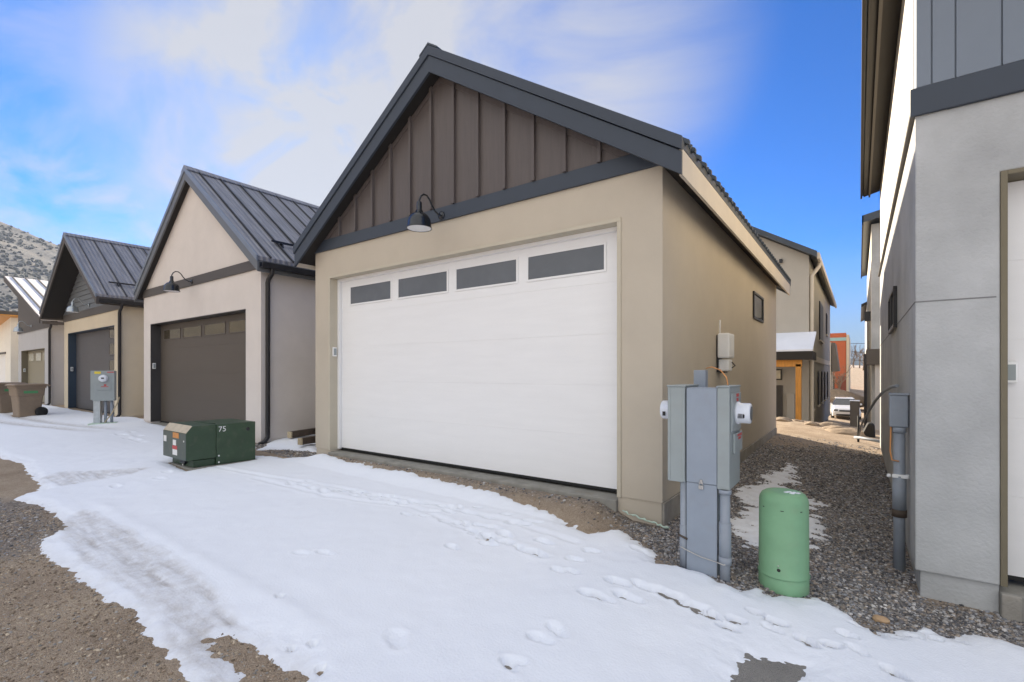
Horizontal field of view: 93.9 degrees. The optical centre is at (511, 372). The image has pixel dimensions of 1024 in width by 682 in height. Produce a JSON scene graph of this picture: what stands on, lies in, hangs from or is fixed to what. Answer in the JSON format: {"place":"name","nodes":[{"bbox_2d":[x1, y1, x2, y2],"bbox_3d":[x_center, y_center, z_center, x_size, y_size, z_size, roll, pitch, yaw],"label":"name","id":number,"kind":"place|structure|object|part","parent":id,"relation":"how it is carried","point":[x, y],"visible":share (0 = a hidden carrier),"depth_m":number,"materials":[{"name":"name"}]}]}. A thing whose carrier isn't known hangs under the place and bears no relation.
{"place":"outdoors","nodes":[
{"label":"outdoors","id":0,"kind":"place"},
{"bbox_2d":[0,222,58,311],"bbox_3d":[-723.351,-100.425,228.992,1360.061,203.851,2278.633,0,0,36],"label":"mountain","id":1,"kind":"structure","parent":0,"point":[47,257],"depth_m":464.03,"materials":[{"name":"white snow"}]},
{"bbox_2d":[0,225,59,311],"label":"scrub","id":2,"kind":"object","parent":1,"relation":"on","point":[8,306],"visible":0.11,"depth_m":421.79,"materials":[{"name":"grey plant"}]},
{"bbox_2d":[0,0,879,357],"label":"sky","id":3,"kind":"structure","parent":0,"point":[104,104],"materials":[{"name":"blue"}]},
{"bbox_2d":[0,367,1023,681],"bbox_3d":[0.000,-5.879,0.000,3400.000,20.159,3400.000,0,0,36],"label":"ground","id":4,"kind":"structure","parent":0,"point":[16,481],"depth_m":3.40,"materials":[{"name":"grey gravel"}]},
{"bbox_2d":[0,311,17,381],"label":"garage","id":5,"kind":"structure","parent":4,"relation":"on","point":[8,350],"depth_m":23.99,"materials":[{"name":"white paint"}]},
{"bbox_2d":[0,355,4,381],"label":"garage door","id":6,"kind":"structure","parent":5,"relation":"in","point":[2,357],"depth_m":25.76,"materials":[{"name":"white metal"}]},
{"bbox_2d":[0,498,61,556],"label":"pebbles","id":7,"kind":"object","parent":4,"relation":"on","point":[16,539],"visible":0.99,"depth_m":4.63,"materials":[{"name":"gravel"}]},
{"bbox_2d":[3,276,63,405],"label":"garage","id":8,"kind":"structure","parent":4,"relation":"on","point":[40,351],"depth_m":20.60,"materials":[{"name":"grey paint"}]},
{"bbox_2d":[13,321,31,331],"bbox_3d":[-21.118,-1.982,20.616,0.314,0.465,0.557,0,0,36],"label":"wall lamp","id":9,"kind":"object","parent":8,"relation":"attached to","point":[18,328],"visible":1,"depth_m":20.49,"materials":[{"name":"grey metal"}]},
{"bbox_2d":[28,350,43,402],"bbox_3d":[-20.872,0.175,21.126,4.540,2.290,0.072,0,0,36],"label":"garage door","id":10,"kind":"structure","parent":8,"relation":"in","point":[35,358],"depth_m":21.39,"materials":[{"name":"beige metal"}]},
{"bbox_2d":[39,232,150,416],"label":"garage","id":11,"kind":"structure","parent":4,"relation":"on","point":[104,331],"depth_m":15.45,"materials":[{"name":"beige paint"}]},
{"bbox_2d":[66,298,88,312],"bbox_3d":[-14.151,-2.183,15.575,0.314,0.465,0.557,0,0,36],"label":"wall lamp","id":12,"kind":"object","parent":11,"relation":"attached to","point":[72,308],"visible":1,"depth_m":15.43,"materials":[{"name":"grey metal"}]},
{"bbox_2d":[76,328,113,413],"bbox_3d":[-13.929,-0.073,16.102,5.220,2.786,0.072,0,0,36],"label":"garage door","id":13,"kind":"structure","parent":11,"relation":"in","point":[95,349],"depth_m":16.56,"materials":[{"name":"grey metal"}]},
{"bbox_2d":[88,371,119,424],"bbox_3d":[-10.592,0.708,12.445,0.604,1.500,0.384,0,0,-24],"label":"meter pedestal","id":14,"kind":"object","parent":4,"relation":"on","point":[103,385],"visible":0.89,"depth_m":12.35,"materials":[{"name":"grey metal"}]},
{"bbox_2d":[0,505,304,681],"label":"pebbles","id":15,"kind":"object","parent":4,"relation":"on","point":[133,632],"visible":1,"depth_m":2.90,"materials":[{"name":"gravel"}]},
{"bbox_2d":[133,165,319,443],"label":"garage","id":16,"kind":"structure","parent":4,"relation":"on","point":[229,332],"depth_m":10.50,"materials":[{"name":"beige paint"}]},
{"bbox_2d":[163,271,192,291],"bbox_3d":[-7.524,-2.043,10.771,0.314,0.465,0.557,0,0,36],"label":"wall lamp","id":17,"kind":"object","parent":16,"relation":"attached to","point":[171,285],"visible":1,"depth_m":10.62,"materials":[{"name":"black metal"}]},
{"bbox_2d":[161,313,244,422],"bbox_3d":[-7.284,0.035,11.281,5.160,2.570,0.072,0,0,36],"label":"garage door","id":18,"kind":"structure","parent":16,"relation":"in","point":[203,360],"depth_m":11.22,"materials":[{"name":"brown metal"}]},
{"bbox_2d":[255,442,679,544],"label":"gravel","id":19,"kind":"structure","parent":4,"relation":"on","point":[484,484],"depth_m":5.50,"materials":[{"name":"gravel"}]},
{"bbox_2d":[0,404,1023,681],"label":"snow","id":20,"kind":"structure","parent":4,"relation":"on","point":[332,568],"depth_m":3.42,"materials":[{"name":"white snow"}]},
{"bbox_2d":[0,382,25,412],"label":"wheeled bin","id":21,"kind":"object","parent":20,"relation":"on","point":[5,403],"visible":0.38,"depth_m":15.74,"materials":[{"name":"brown plastic"}]},
{"bbox_2d":[5,383,50,416],"bbox_3d":[-14.929,0.856,14.766,0.730,1.020,0.881,0,0,28],"label":"wheeled bin","id":22,"kind":"object","parent":20,"relation":"on","point":[26,399],"visible":0.95,"depth_m":14.55,"materials":[{"name":"brown plastic"}]},
{"bbox_2d":[163,418,256,470],"bbox_3d":[-4.771,1.159,7.592,0.920,0.762,1.034,0,0,36],"label":"transformer","id":23,"kind":"object","parent":20,"relation":"on","point":[191,445],"visible":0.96,"depth_m":7.28,"materials":[{"name":"metal"}]},
{"bbox_2d":[287,428,315,437],"bbox_3d":[-4.142,1.217,9.810,0.100,0.120,1.100,0,0,20],"label":"timber offcut","id":24,"kind":"object","parent":20,"relation":"on","point":[300,433],"visible":0.81,"depth_m":9.52,"materials":[{"name":"brown wood"}]},
{"bbox_2d":[298,435,315,444],"bbox_3d":[-3.572,1.247,9.150,0.100,0.120,1.200,0,0,25],"label":"timber offcut","id":25,"kind":"object","parent":20,"relation":"on","point":[306,440],"visible":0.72,"depth_m":8.71,"materials":[{"name":"brown wood"}]},
{"bbox_2d":[293,42,790,526],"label":"garage","id":26,"kind":"structure","parent":4,"relation":"on","point":[556,293],"depth_m":5.93,"materials":[{"name":"beige paint"}]},
{"bbox_2d":[406,193,444,231],"bbox_3d":[-1.093,-2.038,6.105,0.314,0.465,0.557,0,0,36],"label":"wall lamp","id":27,"kind":"object","parent":26,"relation":"attached to","point":[418,220],"visible":1,"depth_m":5.95,"materials":[{"name":"black metal"}]},
{"bbox_2d":[342,232,616,491],"bbox_3d":[-0.831,-0.125,6.552,4.940,2.810,0.072,0,0,36],"label":"garage door","id":28,"kind":"structure","parent":26,"relation":"in","point":[505,363],"depth_m":6.08,"materials":[{"name":"white metal"}]},
{"bbox_2d":[716,320,735,372],"bbox_3d":[2.884,-0.345,6.432,0.197,0.710,0.320,0,0,36],"label":"network box","id":29,"kind":"object","parent":26,"relation":"attached to","point":[725,346],"visible":0.98,"depth_m":6.34,"materials":[{"name":"white plastic"}]},
{"bbox_2d":[753,291,763,322],"bbox_3d":[4.636,-1.215,8.991,0.030,0.490,1.060,0,0,36],"label":"window","id":30,"kind":"structure","parent":26,"relation":"in","point":[758,301],"depth_m":8.99,"materials":[{"name":"grey glass"}]},
{"bbox_2d":[622,510,668,528],"bbox_3d":[1.303,1.440,4.688,0.477,0.101,0.042,0,0,36],"label":"foam strip","id":31,"kind":"object","parent":4,"relation":"on","point":[664,527],"visible":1,"depth_m":4.67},
{"bbox_2d":[660,367,752,581],"bbox_3d":[1.591,0.853,3.907,0.687,1.807,0.566,0,0,36],"label":"meter pedestal","id":32,"kind":"object","parent":4,"relation":"on","point":[705,421],"visible":0.95,"depth_m":3.69,"materials":[{"name":"grey metal"}]},
{"bbox_2d":[776,417,792,421],"bbox_3d":[7.582,1.363,13.405,0.546,0.228,0.552,0,0,-15],"label":"rock","id":33,"kind":"object","parent":4,"relation":"on","point":[784,419],"visible":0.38,"depth_m":13.30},
{"bbox_2d":[753,227,836,422],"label":"house","id":34,"kind":"structure","parent":4,"relation":"on","point":[803,363],"depth_m":18.55,"materials":[{"name":"paint"}]},
{"bbox_2d":[776,369,781,379],"bbox_3d":[10.424,0.087,18.841,0.378,0.428,0.055,0,0,36],"label":"window","id":35,"kind":"structure","parent":34,"relation":"in","point":[778,371],"depth_m":18.77,"materials":[{"name":"beige glass"}]},
{"bbox_2d":[776,385,782,416],"bbox_3d":[10.389,1.334,18.870,0.513,1.648,0.049,0,0,36],"label":"front door","id":36,"kind":"structure","parent":34,"relation":"in","point":[779,388],"depth_m":18.76,"materials":[{"name":"grey wood"}]},
{"bbox_2d":[818,371,820,406],"bbox_3d":[14.327,0.760,22.283,0.077,1.620,1.000,0,0,36],"label":"window","id":37,"kind":"structure","parent":34,"relation":"in","point":[819,404],"depth_m":21.92,"materials":[{"name":"black metal"}]},
{"bbox_2d":[819,301,823,343],"bbox_3d":[15.413,-2.440,23.781,0.077,1.920,2.700,0,0,36],"label":"window","id":38,"kind":"structure","parent":34,"relation":"in","point":[820,304],"depth_m":22.95,"materials":[{"name":"black metal"}]},
{"bbox_2d":[821,371,823,403],"bbox_3d":[15.825,0.760,24.347,0.077,1.620,0.900,0,0,36],"label":"window","id":39,"kind":"structure","parent":34,"relation":"in","point":[822,401],"depth_m":24.04,"materials":[{"name":"black glass"}]},
{"bbox_2d":[824,371,826,400],"bbox_3d":[17.351,0.760,26.452,0.077,1.620,0.900,0,0,36],"label":"window","id":40,"kind":"structure","parent":34,"relation":"in","point":[825,399],"depth_m":26.22,"materials":[{"name":"black metal"}]},
{"bbox_2d":[826,313,828,336],"bbox_3d":[18.496,-2.765,28.030,0.077,1.270,1.600,0,0,36],"label":"window","id":41,"kind":"structure","parent":34,"relation":"in","point":[827,335],"depth_m":27.63,"materials":[{"name":"black metal"}]},
{"bbox_2d":[827,372,828,398],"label":"window","id":42,"kind":"structure","parent":34,"relation":"in","point":[827,372],"depth_m":28.41,"materials":[{"name":"black glass"}]},
{"bbox_2d":[804,421,818,425],"bbox_3d":[7.979,1.415,12.740,0.360,0.228,0.258,0,0,36],"label":"rock","id":43,"kind":"object","parent":4,"relation":"on","point":[811,423],"visible":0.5,"depth_m":12.65,"materials":[{"name":"beige stone"}]},
{"bbox_2d":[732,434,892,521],"bbox_3d":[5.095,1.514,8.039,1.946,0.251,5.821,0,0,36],"label":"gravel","id":44,"kind":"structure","parent":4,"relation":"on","point":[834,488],"depth_m":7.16,"materials":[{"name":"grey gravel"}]},
{"bbox_2d":[613,489,1023,646],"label":"gravel","id":45,"kind":"structure","parent":4,"relation":"on","point":[862,562],"depth_m":3.82,"materials":[{"name":"grey gravel"}]},
{"bbox_2d":[757,487,810,597],"bbox_3d":[2.032,1.315,3.579,0.346,0.870,0.346,0,0,36],"label":"telecom pedestal","id":46,"kind":"object","parent":45,"relation":"on","point":[783,567],"visible":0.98,"depth_m":3.45,"materials":[{"name":"green plastic"}]},
{"bbox_2d":[872,614,889,624],"bbox_3d":[2.440,1.638,3.162,0.097,0.059,0.073,0,0,36],"label":"rock","id":47,"kind":"object","parent":45,"relation":"on","point":[880,619],"visible":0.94,"depth_m":3.15,"materials":[{"name":"beige stone"}]},
{"bbox_2d":[818,422,841,425],"bbox_3d":[8.349,1.455,12.711,0.730,0.289,0.499,0,0,36],"label":"rock","id":48,"kind":"object","parent":4,"relation":"on","point":[827,424],"visible":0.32,"depth_m":12.58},
{"bbox_2d":[822,425,843,428],"bbox_3d":[8.186,1.467,12.108,0.487,0.262,0.529,0,0,-8],"label":"rock","id":49,"kind":"object","parent":4,"relation":"on","point":[830,427],"visible":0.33,"depth_m":12.07,"materials":[{"name":"beige stone"}]},
{"bbox_2d":[830,342,839,388],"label":"awning house","id":50,"kind":"structure","parent":4,"relation":"on","point":[835,365],"depth_m":46.55,"materials":[{"name":"beige paint"}]},
{"bbox_2d":[830,333,849,391],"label":"commercial building","id":51,"kind":"structure","parent":4,"relation":"on","point":[841,341],"depth_m":61.71,"materials":[{"name":"orange"}]},
{"bbox_2d":[833,360,853,388],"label":"bare tree","id":52,"kind":"object","parent":4,"relation":"on","point":[839,383],"visible":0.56,"depth_m":53.95,"materials":[{"name":"brown plant"}]},
{"bbox_2d":[830,397,861,419],"bbox_3d":[24.830,2.636,35.682,2.000,1.490,4.175,0,0,32],"label":"parked car","id":53,"kind":"object","parent":4,"relation":"on","point":[839,406],"visible":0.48,"depth_m":34.75,"materials":[{"name":"white paint"}]},
{"bbox_2d":[825,428,867,436],"bbox_3d":[8.147,1.490,11.622,1.015,0.286,0.623,0,0,36],"label":"rock","id":54,"kind":"object","parent":4,"relation":"on","point":[849,431],"visible":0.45,"depth_m":11.49,"materials":[{"name":"beige stone"}]},
{"bbox_2d":[830,388,863,407],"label":"soil heap","id":55,"kind":"object","parent":4,"relation":"on","point":[835,392],"visible":0.2,"depth_m":45.47,"materials":[{"name":"brown soil"}]},
{"bbox_2d":[850,350,858,367],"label":"bare tree","id":56,"kind":"object","parent":4,"relation":"on","point":[852,354],"visible":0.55,"depth_m":194.61,"materials":[{"name":"grey plant"}]},
{"bbox_2d":[850,400,859,426],"bbox_3d":[10.560,1.578,14.731,0.259,1.444,0.290,0,0,36],"label":"utility cabinet","id":57,"kind":"object","parent":4,"relation":"on","point":[854,409],"visible":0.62,"depth_m":14.62,"materials":[{"name":"grey metal"}]},
{"bbox_3d":[10.482,1.518,14.623,0.179,1.164,0.014,0,0,36],"label":"cabinet door","id":58,"kind":"part","parent":57,"relation":"part of","materials":[{"name":"grey metal"}]},
{"bbox_2d":[850,346,864,367],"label":"bare tree","id":59,"kind":"object","parent":4,"relation":"on","point":[857,353],"visible":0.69,"depth_m":170.22,"materials":[{"name":"grey plant"}]},
{"bbox_2d":[857,416,859,441],"bbox_3d":[7.569,1.286,10.446,0.043,0.673,0.045,0,0,-32],"label":"marker post","id":60,"kind":"object","parent":4,"relation":"on","point":[858,424],"visible":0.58,"depth_m":10.43,"materials":[{"name":"black"}]},
{"bbox_2d":[853,349,864,369],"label":"bare tree","id":61,"kind":"object","parent":4,"relation":"on","point":[863,353],"visible":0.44,"depth_m":144.92,"materials":[{"name":"grey plant"}]},
{"bbox_2d":[861,302,866,353],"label":"house","id":62,"kind":"structure","parent":4,"relation":"on","point":[863,307],"depth_m":40.08,"materials":[{"name":"grey paint"}]},
{"bbox_2d":[854,436,879,442],"bbox_3d":[7.359,1.388,9.915,0.076,0.083,0.819,0,0,5],"label":"pipe","id":63,"kind":"object","parent":4,"relation":"on","point":[867,439],"visible":0.85,"depth_m":9.87,"materials":[{"name":"grey plastic"}]},
{"bbox_2d":[863,422,874,437],"bbox_3d":[8.494,1.472,11.381,0.258,0.555,0.400,0,0,36],"label":"tarp bundle","id":64,"kind":"object","parent":4,"relation":"on","point":[869,430],"visible":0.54,"depth_m":11.21,"materials":[{"name":"black plastic"}]},
{"bbox_2d":[861,210,879,429],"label":"house","id":65,"kind":"structure","parent":4,"relation":"on","point":[870,254],"depth_m":16.75,"materials":[{"name":"paint"}]},
{"bbox_2d":[864,354,866,427],"bbox_3d":[21.784,1.387,29.290,0.359,5.026,1.000,0,0,36],"label":"downspout","id":66,"kind":"object","parent":65,"relation":"attached to","point":[865,390],"visible":0.21,"depth_m":28.95,"materials":[{"name":"black metal"}]},
{"bbox_2d":[860,0,1023,622],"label":"garage","id":67,"kind":"structure","parent":4,"relation":"on","point":[942,126],"depth_m":3.41,"materials":[{"name":"paint"}]},
{"bbox_2d":[858,384,898,435],"bbox_3d":[5.205,0.669,6.913,0.043,1.112,5.514,0,0,33],"label":"cable","id":68,"kind":"object","parent":67,"relation":"attached to","point":[878,397],"visible":1,"depth_m":6.54,"materials":[{"name":"grey plastic"}]},
{"bbox_2d":[888,286,896,333],"bbox_3d":[4.498,-0.715,5.657,0.035,0.450,1.160,0,0,36],"label":"window","id":69,"kind":"structure","parent":67,"relation":"in","point":[892,300],"depth_m":5.47,"materials":[{"name":"black glass"}]},
{"bbox_2d":[887,393,909,571],"bbox_3d":[3.232,1.012,4.008,0.149,1.675,0.146,0,0,36],"label":"conduit riser","id":70,"kind":"object","parent":67,"relation":"attached to","point":[898,412],"visible":0.98,"depth_m":3.95,"materials":[{"name":"grey painted metal"},{"name":"grey pvc"},{"name":"orange wire"}]},
{"bbox_2d":[1008,180,1023,581],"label":"garage door","id":71,"kind":"structure","parent":67,"relation":"in","point":[1015,189],"depth_m":3.35,"materials":[{"name":"white metal"}]},
{"bbox_2d":[850,358,862,365],"bbox_3d":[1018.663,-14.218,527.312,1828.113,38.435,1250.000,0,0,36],"label":"hill","id":72,"kind":"structure","parent":0,"point":[856,362],"depth_m":919.25,"materials":[{"name":"white snow"}]}
]}

